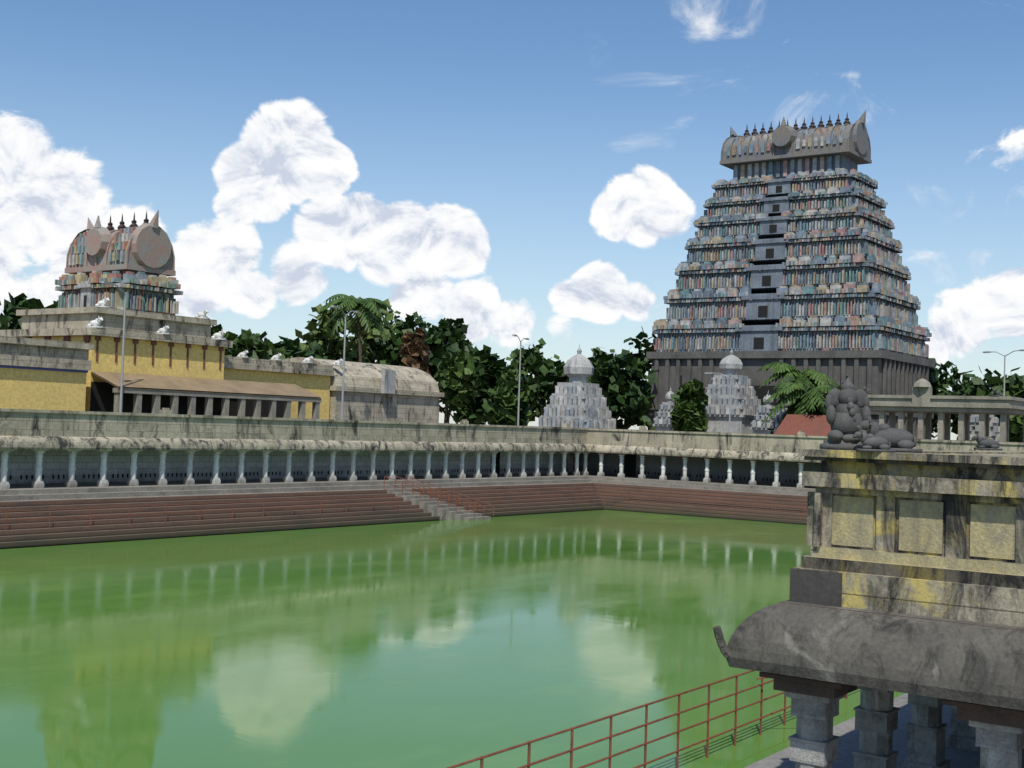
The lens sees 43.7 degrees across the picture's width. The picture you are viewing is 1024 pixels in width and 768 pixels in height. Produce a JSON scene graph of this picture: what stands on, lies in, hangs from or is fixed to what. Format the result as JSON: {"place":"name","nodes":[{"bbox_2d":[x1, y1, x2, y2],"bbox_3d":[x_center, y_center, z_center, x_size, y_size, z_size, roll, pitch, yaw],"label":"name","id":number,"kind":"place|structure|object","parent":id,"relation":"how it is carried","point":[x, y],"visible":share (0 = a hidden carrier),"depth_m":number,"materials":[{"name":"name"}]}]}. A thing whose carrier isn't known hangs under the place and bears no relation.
{"place":"outdoors","nodes":[
{"label":"outdoors","id":0,"kind":"place"},
{"bbox_2d":[0,335,330,418],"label":"yellow shrine walls","id":1,"kind":"structure","parent":0,"point":[41,389],"depth_m":87.72,"materials":[{"name":"yellow paint"}]},
{"bbox_2d":[0,365,87,372],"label":"blue shrine stripe","id":2,"kind":"object","parent":1,"relation":"attached to","point":[40,368],"visible":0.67,"depth_m":80.07,"materials":[{"name":"paint"}]},
{"bbox_2d":[87,316,104,328],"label":"bull statue","id":3,"kind":"object","parent":1,"relation":"on","point":[95,323],"visible":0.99,"depth_m":85.56,"materials":[{"name":"white stone"}]},
{"bbox_2d":[93,297,110,307],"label":"bull statue","id":4,"kind":"object","parent":1,"relation":"on","point":[103,303],"visible":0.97,"depth_m":87.00,"materials":[{"name":"white stone"}]},
{"bbox_2d":[25,335,223,369],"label":"pilasters","id":5,"kind":"object","parent":1,"relation":"attached to","point":[86,338],"visible":0.73,"depth_m":88.32,"materials":[{"name":"red paint"}]},
{"bbox_2d":[156,325,169,334],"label":"bull statue","id":6,"kind":"object","parent":1,"relation":"on","point":[163,330],"visible":1,"depth_m":89.98,"materials":[{"name":"white stone"}]},
{"bbox_2d":[0,306,333,375],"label":"shrine stone cornices","id":7,"kind":"object","parent":1,"relation":"attached to","point":[16,349],"visible":0.74,"depth_m":88.62,"materials":[{"name":"grey stone"}]},
{"bbox_2d":[55,210,182,314],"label":"temple tower","id":8,"kind":"structure","parent":7,"relation":"on","point":[134,261],"depth_m":90.95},
{"bbox_2d":[90,382,283,417],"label":"veranda openings","id":9,"kind":"object","parent":1,"relation":"attached to","point":[102,397],"visible":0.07,"depth_m":90.20,"materials":[{"name":"black"}]},
{"bbox_2d":[195,309,209,318],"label":"bull statue","id":10,"kind":"object","parent":1,"relation":"on","point":[202,314],"visible":0.98,"depth_m":94.08,"materials":[{"name":"white stone"}]},
{"bbox_2d":[91,371,321,398],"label":"awning roof","id":11,"kind":"structure","parent":1,"relation":"attached to","point":[155,382],"depth_m":91.18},
{"bbox_2d":[211,329,226,339],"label":"bull statue","id":12,"kind":"object","parent":1,"relation":"on","point":[219,335],"visible":1,"depth_m":94.36,"materials":[{"name":"white stone"}]},
{"bbox_2d":[237,350,248,357],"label":"bull statue","id":13,"kind":"object","parent":1,"relation":"on","point":[243,354],"visible":1,"depth_m":97.46,"materials":[{"name":"white stone"}]},
{"bbox_2d":[269,353,281,360],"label":"bull statue","id":14,"kind":"object","parent":1,"relation":"on","point":[276,357],"visible":1,"depth_m":100.34,"materials":[{"name":"white stone"}]},
{"bbox_2d":[301,356,313,362],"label":"bull statue","id":15,"kind":"object","parent":1,"relation":"on","point":[308,359],"visible":1,"depth_m":103.17,"materials":[{"name":"white stone"}]},
{"bbox_2d":[113,387,320,418],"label":"veranda columns","id":16,"kind":"structure","parent":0,"point":[174,399],"depth_m":90.47,"materials":[{"name":"grey stone"}]},
{"bbox_2d":[0,476,806,529],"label":"tank railing steps","id":17,"kind":"structure","parent":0,"point":[263,508],"depth_m":88.55,"materials":[{"name":"brown stone"}]},
{"bbox_2d":[0,483,807,548],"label":"tank steps","id":18,"kind":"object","parent":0,"point":[32,531],"visible":0.5,"depth_m":80.58,"materials":[{"name":"brown stone"}]},
{"bbox_2d":[0,449,820,486],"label":"colonnade interior wall","id":19,"kind":"structure","parent":0,"point":[55,462],"depth_m":92.90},
{"bbox_2d":[9,452,798,482],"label":"colonnade dado doors","id":20,"kind":"structure","parent":19,"relation":"attached to","point":[630,465],"depth_m":107.98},
{"bbox_2d":[387,489,490,520],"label":"staircase","id":21,"kind":"structure","parent":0,"point":[442,510],"depth_m":88.69,"materials":[{"name":"grey stone"}]},
{"bbox_2d":[0,509,904,767],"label":"tank water","id":22,"kind":"structure","parent":0,"point":[434,644],"depth_m":38.07,"materials":[{"name":"green liquid"}]},
{"bbox_2d":[0,408,1023,452],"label":"parapet wall","id":23,"kind":"structure","parent":0,"point":[165,423],"depth_m":89.72,"materials":[{"name":"grey stone"}]},
{"bbox_2d":[0,0,1023,439],"label":"sky","id":24,"kind":"structure","parent":0,"point":[534,170],"materials":[{"name":"blue"}]},
{"bbox_2d":[596,452,820,463],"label":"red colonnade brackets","id":25,"kind":"object","parent":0,"point":[702,457],"visible":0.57,"depth_m":106.48,"materials":[{"name":"red paint"}]},
{"bbox_2d":[645,350,934,438],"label":"gopuram base","id":26,"kind":"object","parent":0,"point":[879,372],"visible":0.23,"depth_m":139.57,"materials":[{"name":"grey stone"}]},
{"bbox_2d":[789,568,841,606],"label":"stone block","id":27,"kind":"structure","parent":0,"point":[816,587],"depth_m":19.65,"materials":[{"name":"grey stone"}]},
{"bbox_2d":[713,601,1023,710],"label":"curved eave","id":28,"kind":"object","parent":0,"point":[969,663],"visible":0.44,"depth_m":18.43,"materials":[{"name":"grey stone"}]},
{"bbox_2d":[744,693,1023,767],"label":"platform paving","id":29,"kind":"structure","parent":0,"point":[847,732],"depth_m":26.20,"materials":[{"name":"grey stone"}]},
{"bbox_2d":[759,672,1023,728],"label":"pavilion pillar capitals","id":30,"kind":"object","parent":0,"point":[1001,716],"visible":0.14,"depth_m":19.04,"materials":[{"name":"grey stone"}]},
{"bbox_2d":[779,600,1023,630],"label":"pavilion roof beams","id":31,"kind":"structure","parent":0,"point":[897,615],"depth_m":18.75,"materials":[{"name":"grey stone"}]},
{"bbox_2d":[784,686,1023,767],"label":"pillars","id":32,"kind":"structure","parent":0,"point":[813,741],"depth_m":21.90,"materials":[{"name":"grey stone"}]},
{"bbox_2d":[793,449,1023,626],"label":"parapet wall","id":33,"kind":"structure","parent":0,"point":[958,483],"depth_m":18.92,"materials":[{"name":"beige stone"}]},
{"bbox_2d":[820,377,870,450],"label":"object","id":34,"kind":"object","parent":33,"relation":"on","point":[844,418],"visible":0.89,"depth_m":20.45,"materials":[{"name":"stone"}]},
{"bbox_2d":[853,429,894,452],"bbox_3d":[5.460,0.855,19.343,0.608,0.340,0.300,2,-2,0],"label":"nandi statue","id":35,"kind":"object","parent":33,"relation":"on","point":[871,442],"visible":0.99,"depth_m":19.26,"materials":[{"name":"stone"}]},
{"bbox_2d":[856,416,922,452],"bbox_3d":[5.860,0.785,19.911,0.972,0.544,0.480,2,-2,7],"label":"nandi statue","id":36,"kind":"object","parent":33,"relation":"on","point":[902,441],"visible":0.83,"depth_m":19.78,"materials":[{"name":"stone"}]},
{"bbox_2d":[971,434,1002,450],"bbox_3d":[11.996,1.464,32.328,0.729,0.408,0.360,2,-2,7],"label":"nandi statue","id":37,"kind":"object","parent":33,"relation":"on","point":[984,443],"visible":1,"depth_m":32.23,"materials":[{"name":"stone"}]},
{"bbox_2d":[808,496,1023,575],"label":"wall panels","id":38,"kind":"object","parent":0,"point":[992,531],"visible":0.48,"depth_m":19.05,"materials":[{"name":"beige stone"}]},
{"bbox_2d":[969,414,999,441],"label":"small shrine tower","id":39,"kind":"structure","parent":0,"point":[994,429],"depth_m":108.24,"materials":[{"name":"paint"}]},
{"label":"ground","id":40,"kind":"structure","parent":0,"visible":0},
{"bbox_2d":[0,292,47,329],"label":"tree","id":41,"kind":"object","parent":40,"relation":"on","point":[10,320],"visible":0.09,"depth_m":114.28,"materials":[{"name":"green plant"}]},
{"bbox_2d":[45,300,57,307],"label":"tree","id":42,"kind":"object","parent":40,"relation":"on","point":[54,304],"depth_m":124.66,"materials":[{"name":"green plant"}]},
{"bbox_2d":[100,281,126,411],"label":"street lamp","id":43,"kind":"object","parent":40,"relation":"on","point":[122,361],"visible":0.6,"depth_m":83.78,"materials":[{"name":"metal"}]},
{"bbox_2d":[210,324,237,355],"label":"tree","id":44,"kind":"object","parent":40,"relation":"on","point":[229,336],"visible":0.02,"depth_m":132.62,"materials":[{"name":"green plant"}]},
{"bbox_2d":[225,348,257,358],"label":"tree","id":45,"kind":"object","parent":40,"relation":"on","point":[237,351],"visible":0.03,"depth_m":124.94,"materials":[{"name":"green plant"}]},
{"bbox_2d":[233,329,303,359],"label":"tree","id":46,"kind":"object","parent":40,"relation":"on","point":[250,341],"visible":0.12,"depth_m":132.91,"materials":[{"name":"green plant"}]},
{"bbox_2d":[272,336,328,358],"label":"tree","id":47,"kind":"object","parent":40,"relation":"on","point":[291,347],"visible":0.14,"depth_m":144.13,"materials":[{"name":"green plant"}]},
{"bbox_2d":[295,302,372,362],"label":"tree","id":48,"kind":"object","parent":40,"relation":"on","point":[320,335],"visible":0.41,"depth_m":154.23,"materials":[{"name":"green plant"}]},
{"bbox_2d":[331,305,360,419],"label":"street lamp","id":49,"kind":"object","parent":40,"relation":"on","point":[342,399],"visible":0.71,"depth_m":100.98,"materials":[{"name":"metal"}]},
{"bbox_2d":[320,294,395,362],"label":"palm tree","id":50,"kind":"object","parent":40,"relation":"on","point":[346,303],"visible":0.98,"depth_m":147.93,"materials":[{"name":"green plant"}]},
{"bbox_2d":[282,357,443,422],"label":"vaulted mandapa","id":51,"kind":"structure","parent":40,"relation":"on","point":[417,395],"depth_m":110.47,"materials":[{"name":"stone"}]},
{"bbox_2d":[333,359,342,365],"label":"bull statue","id":52,"kind":"object","parent":51,"relation":"on","point":[336,363],"visible":0.99,"depth_m":106.02,"materials":[{"name":"white stone"}]},
{"bbox_2d":[381,370,395,393],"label":"vaulted mandapa gable","id":53,"kind":"structure","parent":51,"relation":"attached to","point":[388,378],"depth_m":109.69,"materials":[{"name":"grey stone"}]},
{"bbox_2d":[346,298,403,365],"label":"tree","id":54,"kind":"object","parent":40,"relation":"on","point":[366,336],"visible":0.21,"depth_m":166.15,"materials":[{"name":"green plant"}]},
{"bbox_2d":[0,473,815,501],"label":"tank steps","id":55,"kind":"structure","parent":40,"relation":"on","point":[28,492],"depth_m":85.46,"materials":[{"name":"stone"}]},
{"bbox_2d":[0,449,803,488],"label":"colonnade columns","id":56,"kind":"structure","parent":55,"relation":"on","point":[70,482],"depth_m":88.51,"materials":[{"name":"grey stone"}]},
{"bbox_2d":[0,436,820,462],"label":"colonnade eave","id":57,"kind":"object","parent":56,"relation":"on","point":[71,443],"visible":0.67,"depth_m":86.95,"materials":[{"name":"grey stone"}]},
{"bbox_2d":[446,670,847,767],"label":"tank railing","id":58,"kind":"object","parent":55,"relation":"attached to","point":[610,736],"visible":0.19,"depth_m":24.54,"materials":[{"name":"metal"}]},
{"bbox_2d":[398,326,430,374],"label":"tree","id":59,"kind":"object","parent":40,"relation":"on","point":[415,351],"visible":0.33,"depth_m":140.34,"materials":[{"name":"brown plant"}]},
{"bbox_2d":[371,311,458,383],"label":"tree","id":60,"kind":"object","parent":40,"relation":"on","point":[435,340],"visible":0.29,"depth_m":163.75,"materials":[{"name":"green plant"}]},
{"bbox_2d":[434,350,472,423],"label":"tree","id":61,"kind":"object","parent":40,"relation":"on","point":[452,370],"visible":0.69,"depth_m":156.02,"materials":[{"name":"green plant"}]},
{"bbox_2d":[428,318,478,422],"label":"tree","id":62,"kind":"object","parent":40,"relation":"on","point":[456,331],"visible":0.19,"depth_m":176.77,"materials":[{"name":"green plant"}]},
{"bbox_2d":[460,344,528,424],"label":"tree","id":63,"kind":"object","parent":40,"relation":"on","point":[488,369],"visible":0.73,"depth_m":151.40,"materials":[{"name":"green plant"}]},
{"bbox_2d":[482,369,530,425],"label":"tree","id":64,"kind":"object","parent":40,"relation":"on","point":[503,410],"visible":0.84,"depth_m":144.32,"materials":[{"name":"green plant"}]},
{"bbox_2d":[512,334,528,425],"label":"street lamp","id":65,"kind":"object","parent":40,"relation":"on","point":[519,379],"visible":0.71,"depth_m":125.88,"materials":[{"name":"metal"}]},
{"bbox_2d":[506,338,559,425],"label":"tree","id":66,"kind":"object","parent":40,"relation":"on","point":[532,358],"visible":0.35,"depth_m":174.81,"materials":[{"name":"green plant"}]},
{"bbox_2d":[530,358,568,415],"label":"tree","id":67,"kind":"object","parent":40,"relation":"on","point":[546,381],"visible":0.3,"depth_m":162.23,"materials":[{"name":"green plant"}]},
{"bbox_2d":[538,343,615,428],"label":"small temple shrine","id":68,"kind":"object","parent":40,"relation":"on","point":[577,400],"visible":0.64,"depth_m":138.67,"materials":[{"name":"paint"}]},
{"bbox_2d":[588,346,615,386],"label":"tree","id":69,"kind":"object","parent":40,"relation":"on","point":[597,352],"visible":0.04,"depth_m":167.90,"materials":[{"name":"green plant"}]},
{"bbox_2d":[588,327,658,429],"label":"tree","id":70,"kind":"object","parent":40,"relation":"on","point":[626,394],"visible":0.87,"depth_m":148.53,"materials":[{"name":"green plant"}]},
{"bbox_2d":[670,378,708,431],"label":"tree","id":71,"kind":"object","parent":40,"relation":"on","point":[690,400],"visible":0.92,"depth_m":133.70,"materials":[{"name":"green plant"}]},
{"bbox_2d":[705,372,730,432],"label":"street lamp","id":72,"kind":"object","parent":40,"relation":"on","point":[730,397],"visible":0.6,"depth_m":120.90,"materials":[{"name":"metal"}]},
{"bbox_2d":[651,110,931,358],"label":"temple tower","id":73,"kind":"structure","parent":40,"relation":"on","point":[793,245],"depth_m":142.68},
{"bbox_2d":[761,382,833,429],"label":"palm tree","id":74,"kind":"object","parent":40,"relation":"on","point":[794,391],"visible":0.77,"depth_m":125.36,"materials":[{"name":"green plant"}]},
{"bbox_2d":[756,362,838,407],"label":"palm tree","id":75,"kind":"object","parent":40,"relation":"on","point":[807,377],"visible":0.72,"depth_m":130.65,"materials":[{"name":"green plant"}]},
{"bbox_2d":[787,384,825,414],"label":"tree","id":76,"kind":"object","parent":40,"relation":"on","point":[815,412],"visible":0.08,"depth_m":127.23,"materials":[{"name":"green plant"}]},
{"bbox_2d":[859,378,1023,441],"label":"colonnade","id":77,"kind":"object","parent":40,"relation":"on","point":[921,400],"visible":0.5,"depth_m":100.16,"materials":[{"name":"stone"}]},
{"bbox_2d":[863,386,871,394],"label":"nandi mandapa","id":78,"kind":"structure","parent":77,"relation":"on","point":[867,391],"depth_m":103.15,"materials":[{"name":"stone"}]},
{"bbox_2d":[991,387,1000,395],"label":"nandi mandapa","id":79,"kind":"structure","parent":77,"relation":"on","point":[996,393],"depth_m":97.24,"materials":[{"name":"stone"}]},
{"bbox_2d":[927,358,963,437],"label":"tree","id":80,"kind":"object","parent":40,"relation":"on","point":[941,383],"visible":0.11,"depth_m":165.00,"materials":[{"name":"green plant"}]},
{"bbox_2d":[932,367,998,439],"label":"tree","id":81,"kind":"object","parent":40,"relation":"on","point":[967,387],"visible":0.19,"depth_m":151.96,"materials":[{"name":"green plant"}]},
{"bbox_2d":[976,367,1023,441],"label":"tree","id":82,"kind":"object","parent":40,"relation":"on","point":[1013,388],"visible":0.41,"depth_m":139.17,"materials":[{"name":"green plant"}]},
{"bbox_2d":[983,349,1023,395],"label":"street lamp","id":83,"kind":"object","parent":40,"relation":"on","point":[1004,366],"visible":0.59,"depth_m":121.93,"materials":[{"name":"metal"}]},
{"bbox_2d":[991,373,1023,386],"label":"tree","id":84,"kind":"object","parent":40,"relation":"on","point":[1017,378],"visible":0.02,"depth_m":151.31,"materials":[{"name":"green plant"}]},
{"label":"shed walls","id":85,"kind":"object","parent":40,"relation":"on","visible":0},
{"bbox_2d":[774,414,830,435],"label":"roof","id":86,"kind":"structure","parent":85,"relation":"on","point":[813,425],"depth_m":121.78,"materials":[{"name":"red tile"}]},
{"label":"white shrine hall","id":87,"kind":"object","parent":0,"visible":0},
{"bbox_2d":[653,388,673,430],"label":"small shrine tower","id":88,"kind":"structure","parent":87,"relation":"on","point":[662,421],"depth_m":137.87,"materials":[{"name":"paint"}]},
{"bbox_2d":[704,348,760,432],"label":"small temple shrine","id":89,"kind":"object","parent":87,"relation":"on","point":[745,402],"visible":0.8,"depth_m":136.49,"materials":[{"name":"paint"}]},
{"bbox_2d":[750,390,777,433],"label":"small shrine tower","id":90,"kind":"structure","parent":87,"relation":"on","point":[763,413],"depth_m":131.26,"materials":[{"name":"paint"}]},
{"bbox_2d":[768,396,789,433],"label":"small shrine tower","id":91,"kind":"structure","parent":87,"relation":"on","point":[776,418],"depth_m":130.26,"materials":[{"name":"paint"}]}
]}

